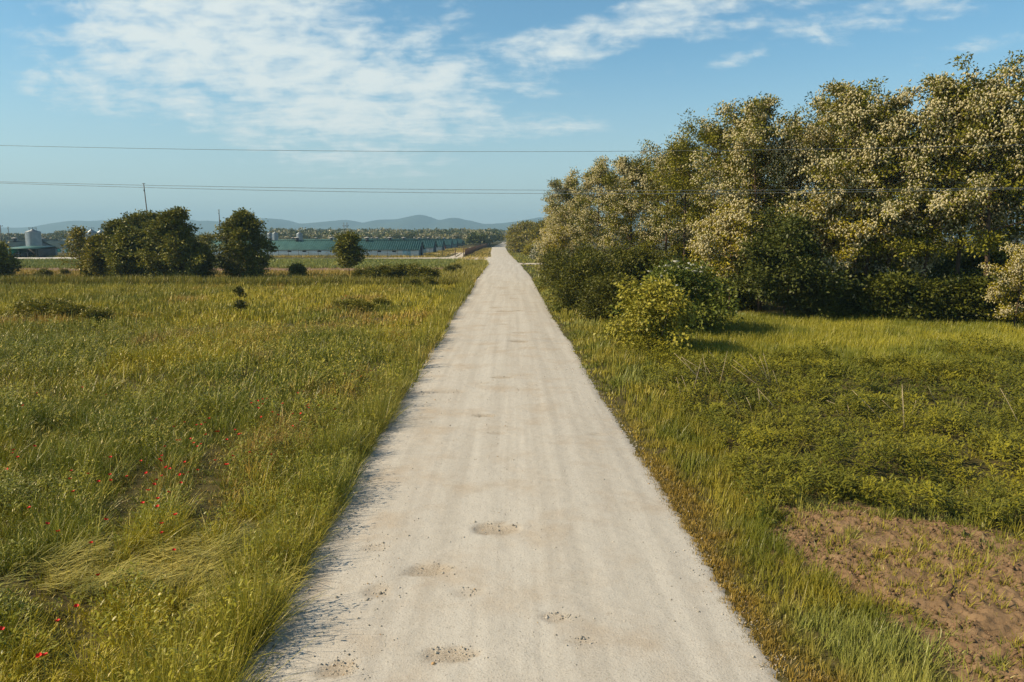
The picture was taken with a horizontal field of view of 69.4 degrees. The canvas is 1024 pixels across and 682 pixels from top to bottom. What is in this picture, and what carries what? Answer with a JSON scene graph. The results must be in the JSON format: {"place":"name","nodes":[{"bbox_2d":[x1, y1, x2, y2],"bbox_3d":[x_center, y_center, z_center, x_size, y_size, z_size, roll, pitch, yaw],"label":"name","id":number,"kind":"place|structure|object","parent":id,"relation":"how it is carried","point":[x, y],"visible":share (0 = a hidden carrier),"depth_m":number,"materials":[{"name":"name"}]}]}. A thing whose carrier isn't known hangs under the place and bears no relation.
{"place":"outdoors","nodes":[
{"label":"outdoors","id":0,"kind":"place"},
{"bbox_2d":[15,267,442,272],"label":"tilled soil","id":1,"kind":"structure","parent":0,"point":[277,268],"depth_m":144.91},
{"bbox_2d":[0,145,1002,151],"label":"power line","id":2,"kind":"object","parent":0,"point":[498,151],"visible":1,"depth_m":38.98,"materials":[{"name":"metal"}]},
{"bbox_2d":[238,242,777,681],"bbox_3d":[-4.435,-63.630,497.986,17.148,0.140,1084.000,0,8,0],"label":"road","id":3,"kind":"structure","parent":0,"point":[598,575],"depth_m":14.12,"materials":[{"name":"gravel"}]},
{"bbox_2d":[0,238,1023,681],"bbox_3d":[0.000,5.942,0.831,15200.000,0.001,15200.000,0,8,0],"label":"ground","id":4,"kind":"structure","parent":0,"point":[208,488],"depth_m":18.52,"materials":[{"name":"plant"}]},
{"bbox_2d":[0,240,30,276],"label":"hornbeam tree","id":5,"kind":"object","parent":4,"relation":"on","point":[7,264],"visible":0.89,"depth_m":111.26,"materials":[{"name":"green plant"}]},
{"bbox_2d":[7,296,51,317],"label":"meadow shrub","id":6,"kind":"object","parent":4,"relation":"on","point":[20,307],"visible":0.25,"depth_m":56.42,"materials":[{"name":"green plant"}]},
{"bbox_2d":[3,237,58,254],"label":"barn","id":7,"kind":"structure","parent":4,"relation":"on","point":[14,243],"depth_m":242.37,"materials":[{"name":"teal metal"}]},
{"bbox_2d":[7,246,55,257],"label":"open shed","id":8,"kind":"structure","parent":4,"relation":"on","point":[41,251],"depth_m":229.37,"materials":[{"name":"teal metal"}]},
{"bbox_2d":[25,227,41,251],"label":"grain silo","id":9,"kind":"object","parent":4,"relation":"on","point":[33,237],"visible":0.86,"depth_m":233.10,"materials":[{"name":"metal"}]},
{"bbox_2d":[2,238,85,252],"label":"barn","id":10,"kind":"structure","parent":4,"relation":"on","point":[56,243],"depth_m":291.84,"materials":[{"name":"teal metal"}]},
{"bbox_2d":[21,296,75,318],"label":"meadow shrub","id":11,"kind":"object","parent":4,"relation":"on","point":[41,306],"visible":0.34,"depth_m":54.80,"materials":[{"name":"green plant"}]},
{"bbox_2d":[41,300,94,318],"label":"meadow shrub","id":12,"kind":"object","parent":4,"relation":"on","point":[62,309],"visible":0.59,"depth_m":53.76,"materials":[{"name":"green plant"}]},
{"bbox_2d":[55,225,90,275],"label":"young tree","id":13,"kind":"object","parent":4,"relation":"on","point":[78,235],"visible":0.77,"depth_m":112.44,"materials":[{"name":"green plant"}]},
{"bbox_2d":[72,233,117,277],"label":"hornbeam tree","id":14,"kind":"object","parent":4,"relation":"on","point":[91,263],"visible":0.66,"depth_m":106.86,"materials":[{"name":"green plant"}]},
{"bbox_2d":[74,306,117,321],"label":"meadow shrub","id":15,"kind":"object","parent":4,"relation":"on","point":[92,312],"visible":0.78,"depth_m":52.49,"materials":[{"name":"green plant"}]},
{"bbox_2d":[97,217,132,271],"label":"hornbeam tree","id":16,"kind":"object","parent":4,"relation":"on","point":[109,227],"visible":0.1,"depth_m":110.75,"materials":[{"name":"green plant"}]},
{"bbox_2d":[90,223,156,277],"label":"hornbeam tree","id":17,"kind":"object","parent":4,"relation":"on","point":[123,241],"visible":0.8,"depth_m":101.86,"materials":[{"name":"green plant"}]},
{"bbox_2d":[101,209,161,253],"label":"hornbeam tree","id":18,"kind":"object","parent":4,"relation":"on","point":[134,218],"visible":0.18,"depth_m":113.94,"materials":[{"name":"green plant"}]},
{"bbox_2d":[0,505,327,623],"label":"flattened grass","id":19,"kind":"structure","parent":4,"relation":"on","point":[147,575],"depth_m":13.15,"materials":[{"name":"plant"}]},
{"bbox_2d":[125,206,214,277],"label":"hornbeam tree","id":20,"kind":"object","parent":4,"relation":"on","point":[172,230],"visible":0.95,"depth_m":100.53,"materials":[{"name":"green plant"}]},
{"bbox_2d":[178,239,218,278],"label":"hornbeam tree","id":21,"kind":"object","parent":4,"relation":"on","point":[212,259],"visible":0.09,"depth_m":107.41,"materials":[{"name":"green plant"}]},
{"bbox_2d":[196,232,221,272],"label":"tree","id":22,"kind":"object","parent":4,"relation":"on","point":[205,239],"visible":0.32,"depth_m":119.02,"materials":[{"name":"green plant"}]},
{"bbox_2d":[0,279,475,681],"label":"meadow grass","id":23,"kind":"structure","parent":4,"relation":"on","point":[221,642],"depth_m":21.32,"materials":[{"name":"plant"}]},
{"bbox_2d":[16,258,461,267],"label":"crop field surface","id":24,"kind":"object","parent":4,"relation":"on","point":[275,261],"visible":0.03,"depth_m":176.24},
{"bbox_2d":[15,258,463,268],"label":"green crop","id":25,"kind":"object","parent":24,"relation":"on","point":[50,263],"visible":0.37,"depth_m":169.59,"materials":[{"name":"green plant"}]},
{"bbox_2d":[231,284,248,310],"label":"sapling","id":26,"kind":"object","parent":4,"relation":"on","point":[239,302],"visible":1,"depth_m":54.11,"materials":[{"name":"green plant"}]},
{"bbox_2d":[0,258,488,286],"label":"ditch grass","id":27,"kind":"structure","parent":4,"relation":"on","point":[472,270],"depth_m":94.18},
{"bbox_2d":[210,207,279,277],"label":"hornbeam tree","id":28,"kind":"object","parent":4,"relation":"on","point":[241,229],"visible":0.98,"depth_m":107.60,"materials":[{"name":"green plant"}]},
{"bbox_2d":[22,247,491,258],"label":"farmyard grass","id":29,"kind":"structure","parent":4,"relation":"on","point":[483,252],"depth_m":236.82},
{"bbox_2d":[286,263,308,275],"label":"field shrub","id":30,"kind":"object","parent":4,"relation":"on","point":[294,268],"visible":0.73,"depth_m":111.67,"materials":[{"name":"green plant"}]},
{"bbox_2d":[212,249,406,255],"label":"field fence","id":31,"kind":"object","parent":4,"relation":"on","point":[298,253],"visible":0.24,"depth_m":234.41,"materials":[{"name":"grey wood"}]},
{"bbox_2d":[211,237,424,255],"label":"barn","id":32,"kind":"structure","parent":4,"relation":"on","point":[412,248],"depth_m":244.10,"materials":[{"name":"teal metal"}]},
{"bbox_2d":[199,237,436,252],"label":"barn","id":33,"kind":"structure","parent":4,"relation":"on","point":[431,245],"depth_m":297.03,"materials":[{"name":"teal metal"}]},
{"bbox_2d":[326,230,371,273],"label":"ash tree","id":34,"kind":"object","parent":4,"relation":"on","point":[349,251],"visible":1,"depth_m":112.43,"materials":[{"name":"green plant"}]},
{"bbox_2d":[336,297,364,311],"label":"meadow shrub","id":35,"kind":"object","parent":4,"relation":"on","point":[343,303],"visible":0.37,"depth_m":60.36,"materials":[{"name":"green plant"}]},
{"bbox_2d":[346,298,375,311],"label":"meadow shrub","id":36,"kind":"object","parent":4,"relation":"on","point":[361,304],"visible":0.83,"depth_m":59.77,"materials":[{"name":"green plant"}]},
{"bbox_2d":[278,237,444,250],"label":"barn","id":37,"kind":"structure","parent":4,"relation":"on","point":[440,244],"depth_m":338.65,"materials":[{"name":"teal metal"}]},
{"bbox_2d":[367,263,391,278],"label":"field shrub","id":38,"kind":"object","parent":4,"relation":"on","point":[375,271],"visible":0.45,"depth_m":97.74,"materials":[{"name":"green plant"}]},
{"bbox_2d":[380,265,401,279],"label":"field shrub","id":39,"kind":"object","parent":4,"relation":"on","point":[392,271],"visible":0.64,"depth_m":97.09,"materials":[{"name":"green plant"}]},
{"bbox_2d":[0,227,817,244],"bbox_3d":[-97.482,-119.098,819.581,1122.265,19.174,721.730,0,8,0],"label":"forest","id":40,"kind":"object","parent":4,"relation":"on","point":[479,236],"visible":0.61,"depth_m":648.61,"materials":[{"name":"green plant"}]},
{"bbox_2d":[395,261,424,278],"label":"field shrub","id":41,"kind":"object","parent":4,"relation":"on","point":[403,269],"visible":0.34,"depth_m":98.47,"materials":[{"name":"green plant"}]},
{"bbox_2d":[416,265,438,278],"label":"field shrub","id":42,"kind":"object","parent":4,"relation":"on","point":[425,271],"visible":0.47,"depth_m":96.31,"materials":[{"name":"green plant"}]},
{"bbox_2d":[506,220,534,252],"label":"roadside tree","id":43,"kind":"object","parent":4,"relation":"on","point":[514,245],"visible":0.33,"depth_m":286.14,"materials":[{"name":"green plant"}]},
{"bbox_2d":[241,312,802,681],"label":"road stones","id":44,"kind":"object","parent":4,"relation":"on","point":[472,655],"visible":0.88,"depth_m":12.45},
{"bbox_2d":[514,219,542,251],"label":"roadside tree","id":45,"kind":"object","parent":4,"relation":"on","point":[522,234],"visible":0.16,"depth_m":279.81,"materials":[{"name":"green plant"}]},
{"bbox_2d":[519,219,546,247],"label":"roadside tree","id":46,"kind":"object","parent":4,"relation":"on","point":[538,225],"visible":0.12,"depth_m":244.45,"materials":[{"name":"green plant"}]},
{"bbox_2d":[532,250,567,288],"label":"hedge shrub","id":47,"kind":"object","parent":4,"relation":"on","point":[544,262],"visible":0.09,"depth_m":86.48,"materials":[{"name":"green plant"}]},
{"bbox_2d":[535,224,577,270],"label":"locust tree","id":48,"kind":"object","parent":4,"relation":"on","point":[562,235],"visible":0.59,"depth_m":88.30,"materials":[{"name":"green plant"}]},
{"bbox_2d":[532,204,591,252],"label":"locust tree","id":49,"kind":"object","parent":4,"relation":"on","point":[543,234],"visible":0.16,"depth_m":101.93,"materials":[{"name":"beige plant"}]},
{"bbox_2d":[540,176,601,240],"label":"locust tree","id":50,"kind":"object","parent":4,"relation":"on","point":[556,183],"visible":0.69,"depth_m":94.39,"materials":[{"name":"green plant"}]},
{"bbox_2d":[538,244,604,292],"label":"hedge shrub","id":51,"kind":"object","parent":4,"relation":"on","point":[551,253],"visible":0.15,"depth_m":73.92,"materials":[{"name":"green plant"}]},
{"bbox_2d":[536,241,620,304],"bbox_3d":[6.060,-5.688,65.684,7.691,6.340,6.922,-2,8,-15],"label":"hedge shrub","id":52,"kind":"object","parent":4,"relation":"on","point":[553,275],"visible":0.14,"depth_m":64.69,"materials":[{"name":"green plant"}]},
{"bbox_2d":[543,248,644,313],"bbox_3d":[6.825,-4.362,58.266,7.784,5.966,6.868,5,10,33],"label":"hedge shrub","id":53,"kind":"object","parent":4,"relation":"on","point":[589,264],"visible":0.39,"depth_m":57.41,"materials":[{"name":"green plant"}]},
{"bbox_2d":[550,154,637,253],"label":"locust tree","id":54,"kind":"object","parent":4,"relation":"on","point":[591,184],"visible":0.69,"depth_m":80.14,"materials":[{"name":"green plant"}]},
{"bbox_2d":[569,266,636,322],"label":"hedge shrub","id":55,"kind":"object","parent":4,"relation":"on","point":[598,291],"visible":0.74,"depth_m":51.27,"materials":[{"name":"green plant"}]},
{"bbox_2d":[567,241,654,288],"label":"hedge shrub","id":56,"kind":"object","parent":4,"relation":"on","point":[628,252],"visible":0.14,"depth_m":59.73,"materials":[{"name":"green plant"}]},
{"bbox_2d":[582,181,647,248],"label":"locust tree","id":57,"kind":"object","parent":4,"relation":"on","point":[593,208],"visible":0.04,"depth_m":98.61,"materials":[{"name":"green plant"}]},
{"bbox_2d":[598,139,691,253],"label":"locust tree","id":58,"kind":"object","parent":4,"relation":"on","point":[630,170],"visible":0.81,"depth_m":75.36,"materials":[{"name":"green plant"}]},
{"bbox_2d":[593,271,705,351],"bbox_3d":[7.109,-1.452,38.963,6.803,4.468,5.769,8,11,44],"label":"roadside bush","id":59,"kind":"object","parent":4,"relation":"on","point":[652,303],"visible":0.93,"depth_m":37.56,"materials":[{"name":"green plant"}]},
{"bbox_2d":[621,169,682,252],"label":"locust tree","id":60,"kind":"object","parent":4,"relation":"on","point":[661,201],"visible":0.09,"depth_m":93.84,"materials":[{"name":"green plant"}]},
{"bbox_2d":[604,135,718,255],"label":"locust tree","id":61,"kind":"object","parent":4,"relation":"on","point":[657,160],"visible":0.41,"depth_m":73.28,"materials":[{"name":"green plant"}]},
{"bbox_2d":[625,244,703,298],"bbox_3d":[12.051,-4.696,59.880,7.195,6.250,8.155,2,8,11],"label":"hedge shrub","id":62,"kind":"object","parent":4,"relation":"on","point":[657,259],"visible":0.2,"depth_m":58.80,"materials":[{"name":"green plant"}]},
{"bbox_2d":[601,252,745,334],"bbox_3d":[10.601,-2.685,45.759,9.502,5.735,7.424,7,10,40],"label":"elder bush","id":63,"kind":"object","parent":4,"relation":"on","point":[684,276],"visible":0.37,"depth_m":44.96,"materials":[{"name":"green plant"}]},
{"bbox_2d":[626,124,729,266],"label":"locust tree","id":64,"kind":"object","parent":4,"relation":"on","point":[672,214],"visible":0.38,"depth_m":68.56,"materials":[{"name":"green plant"}]},
{"bbox_2d":[651,171,710,255],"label":"locust tree","id":65,"kind":"object","parent":4,"relation":"on","point":[677,245],"visible":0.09,"depth_m":88.36,"materials":[{"name":"green plant"}]},
{"bbox_2d":[657,235,735,271],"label":"understorey shrub","id":66,"kind":"object","parent":4,"relation":"on","point":[678,254],"visible":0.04,"depth_m":89.87,"materials":[{"name":"green plant"}]},
{"bbox_2d":[644,108,779,301],"bbox_3d":[17.338,-11.429,64.034,10.190,16.999,11.036,-4,9,-27],"label":"locust tree","id":67,"kind":"object","parent":4,"relation":"on","point":[713,140],"visible":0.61,"depth_m":64.17,"materials":[{"name":"green plant"}]},
{"bbox_2d":[651,133,786,273],"bbox_3d":[19.136,-10.492,63.033,10.540,15.406,10.611,8,11,43],"label":"locust tree","id":68,"kind":"object","parent":4,"relation":"on","point":[665,227],"visible":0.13,"depth_m":62.29,"materials":[{"name":"green plant"}]},
{"bbox_2d":[681,196,773,309],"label":"locust tree","id":69,"kind":"object","parent":4,"relation":"on","point":[735,218],"visible":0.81,"depth_m":56.52,"materials":[{"name":"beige plant"}]},
{"bbox_2d":[704,273,765,310],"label":"understorey shrub","id":70,"kind":"object","parent":4,"relation":"on","point":[750,306],"visible":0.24,"depth_m":61.48,"materials":[{"name":"green plant"}]},
{"bbox_2d":[682,92,840,311],"bbox_3d":[19.709,-10.734,58.692,9.390,17.110,10.320,-8,11,-44],"label":"locust tree","id":71,"kind":"object","parent":4,"relation":"on","point":[750,133],"visible":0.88,"depth_m":57.40,"materials":[{"name":"green plant"}]},
{"bbox_2d":[721,205,870,316],"bbox_3d":[19.878,-5.670,53.755,8.766,8.419,10.024,-2,8,-17],"label":"bush","id":72,"kind":"object","parent":4,"relation":"on","point":[788,241],"visible":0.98,"depth_m":52.56,"materials":[{"name":"green plant"}]},
{"bbox_2d":[735,111,868,308],"bbox_3d":[24.172,-10.775,61.106,12.164,16.508,9.242,1,8,6],"label":"locust tree","id":73,"kind":"object","parent":4,"relation":"on","point":[796,163],"visible":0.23,"depth_m":59.63,"materials":[{"name":"green plant"}]},
{"bbox_2d":[613,333,1023,530],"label":"leafy weeds","id":74,"kind":"object","parent":4,"relation":"on","point":[765,430],"visible":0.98,"depth_m":22.61,"materials":[{"name":"green plant"}]},
{"bbox_2d":[796,287,856,319],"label":"understorey shrub","id":75,"kind":"object","parent":4,"relation":"on","point":[832,306],"visible":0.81,"depth_m":52.96,"materials":[{"name":"green plant"}]},
{"bbox_2d":[768,187,889,302],"bbox_3d":[22.965,-6.591,55.413,8.950,9.801,7.906,3,9,22],"label":"locust tree","id":76,"kind":"object","parent":4,"relation":"on","point":[825,205],"visible":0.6,"depth_m":53.80,"materials":[{"name":"green plant"}]},
{"bbox_2d":[800,283,874,315],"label":"understorey shrub","id":77,"kind":"object","parent":4,"relation":"on","point":[858,291],"visible":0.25,"depth_m":53.30,"materials":[{"name":"green plant"}]},
{"bbox_2d":[760,78,917,266],"bbox_3d":[24.561,-10.843,56.664,10.792,17.892,9.820,1,8,7],"label":"locust tree","id":78,"kind":"object","parent":4,"relation":"on","point":[832,90],"visible":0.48,"depth_m":55.09,"materials":[{"name":"green plant"}]},
{"bbox_2d":[711,472,1023,681],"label":"sprouting weeds","id":79,"kind":"object","parent":4,"relation":"on","point":[927,646],"visible":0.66,"depth_m":13.67,"materials":[{"name":"green plant"}]},
{"bbox_2d":[799,79,941,277],"bbox_3d":[26.296,-10.280,54.836,12.724,17.269,9.669,-5,9,-31],"label":"locust tree","id":80,"kind":"object","parent":4,"relation":"on","point":[871,142],"visible":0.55,"depth_m":52.75,"materials":[{"name":"green plant"}]},
{"bbox_2d":[749,501,1023,681],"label":"soil","id":81,"kind":"structure","parent":4,"relation":"on","point":[986,617],"depth_m":12.91,"materials":[{"name":"soil"}]},
{"bbox_2d":[840,275,932,320],"bbox_3d":[26.625,-2.791,53.403,6.312,4.059,5.304,2,8,14],"label":"understorey shrub","id":82,"kind":"object","parent":4,"relation":"on","point":[867,311],"visible":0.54,"depth_m":52.41,"materials":[{"name":"green plant"}]},
{"bbox_2d":[848,264,929,320],"bbox_3d":[27.197,-3.089,53.558,6.365,4.871,7.575,-3,9,-22],"label":"understorey shrub","id":83,"kind":"object","parent":4,"relation":"on","point":[888,282],"visible":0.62,"depth_m":51.29,"materials":[{"name":"green plant"}]},
{"bbox_2d":[838,200,946,276],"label":"tree","id":84,"kind":"object","parent":4,"relation":"on","point":[915,265],"visible":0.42,"depth_m":54.22,"materials":[{"name":"green plant"}]},
{"bbox_2d":[853,252,963,277],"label":"understorey shrub","id":85,"kind":"object","parent":4,"relation":"on","point":[943,266],"visible":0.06,"depth_m":59.24,"materials":[{"name":"green plant"}]},
{"bbox_2d":[821,76,1004,267],"bbox_3d":[28.012,-10.052,53.132,11.827,17.287,11.906,7,10,39],"label":"locust tree","id":86,"kind":"object","parent":4,"relation":"on","point":[894,132],"visible":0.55,"depth_m":52.25,"materials":[{"name":"green plant"}]},
{"bbox_2d":[893,271,974,322],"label":"understorey shrub","id":87,"kind":"object","parent":4,"relation":"on","point":[932,289],"visible":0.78,"depth_m":50.88,"materials":[{"name":"green plant"}]},
{"bbox_2d":[848,69,1022,279],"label":"locust tree","id":88,"kind":"object","parent":4,"relation":"on","point":[939,112],"visible":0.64,"depth_m":51.20,"materials":[{"name":"green plant"}]},
{"bbox_2d":[912,250,974,276],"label":"understorey shrub","id":89,"kind":"object","parent":4,"relation":"on","point":[963,260],"visible":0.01,"depth_m":61.42,"materials":[{"name":"green plant"}]},
{"bbox_2d":[871,59,1023,274],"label":"locust tree","id":90,"kind":"object","parent":4,"relation":"on","point":[998,80],"visible":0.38,"depth_m":51.14,"materials":[{"name":"green plant"}]},
{"bbox_2d":[912,277,989,323],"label":"understorey shrub","id":91,"kind":"object","parent":4,"relation":"on","point":[963,310],"visible":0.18,"depth_m":51.15,"materials":[{"name":"green plant"}]},
{"bbox_2d":[900,143,1002,253],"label":"locust tree","id":92,"kind":"object","parent":4,"relation":"on","point":[951,242],"depth_m":67.74,"materials":[{"name":"green plant"}]},
{"bbox_2d":[894,52,1023,278],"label":"locust tree","id":93,"kind":"object","parent":4,"relation":"on","point":[987,243],"visible":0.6,"depth_m":50.28,"materials":[{"name":"green plant"}]},
{"bbox_2d":[939,243,1012,273],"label":"understorey shrub","id":94,"kind":"object","parent":4,"relation":"on","point":[965,254],"visible":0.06,"depth_m":62.36,"materials":[{"name":"green plant"}]},
{"bbox_2d":[933,268,1022,322],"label":"understorey shrub","id":95,"kind":"object","parent":4,"relation":"on","point":[977,287],"visible":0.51,"depth_m":50.43,"materials":[{"name":"green plant"}]},
{"bbox_2d":[936,116,1022,251],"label":"locust tree","id":96,"kind":"object","parent":4,"relation":"on","point":[983,227],"visible":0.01,"depth_m":66.28,"materials":[{"name":"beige plant"}]},
{"bbox_2d":[954,248,1021,297],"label":"understorey shrub","id":97,"kind":"object","parent":4,"relation":"on","point":[999,260],"visible":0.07,"depth_m":59.88,"materials":[{"name":"green plant"}]},
{"bbox_2d":[961,263,1023,321],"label":"understorey shrub","id":98,"kind":"object","parent":4,"relation":"on","point":[976,271],"visible":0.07,"depth_m":51.71,"materials":[{"name":"green plant"}]},
{"bbox_2d":[961,50,1023,219],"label":"locust tree","id":99,"kind":"object","parent":4,"relation":"on","point":[1020,84],"visible":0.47,"depth_m":50.13,"materials":[{"name":"green plant"}]},
{"bbox_2d":[962,101,1023,242],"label":"locust tree","id":100,"kind":"object","parent":4,"relation":"on","point":[1008,190],"visible":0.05,"depth_m":65.97,"materials":[{"name":"green plant"}]},
{"bbox_2d":[975,241,1023,326],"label":"locust tree","id":101,"kind":"object","parent":4,"relation":"on","point":[1015,266],"visible":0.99,"depth_m":46.87,"materials":[{"name":"beige plant"}]},
{"bbox_2d":[0,0,1023,227],"label":"sky","id":102,"kind":"structure","parent":0,"point":[353,84],"materials":[{"name":"blue"}]},
{"bbox_2d":[1,215,1023,237],"bbox_3d":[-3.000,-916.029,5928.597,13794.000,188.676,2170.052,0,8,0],"label":"mountains","id":103,"kind":"structure","parent":0,"point":[417,222],"depth_m":5551.01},
{"bbox_2d":[9,183,1023,193],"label":"power line","id":104,"kind":"object","parent":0,"point":[528,193],"visible":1,"depth_m":39.28,"materials":[{"name":"metal"}]},
{"bbox_2d":[20,182,1023,190],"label":"power line","id":105,"kind":"object","parent":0,"point":[469,189],"visible":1,"depth_m":39.26,"materials":[{"name":"metal"}]},
{"bbox_2d":[509,251,998,681],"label":"verge grass","id":106,"kind":"structure","parent":0,"point":[675,420],"depth_m":14.93,"materials":[{"name":"plant"}]},
{"bbox_2d":[595,309,1023,382],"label":"field grass","id":107,"kind":"structure","parent":0,"point":[881,335],"depth_m":43.03,"materials":[{"name":"plant"}]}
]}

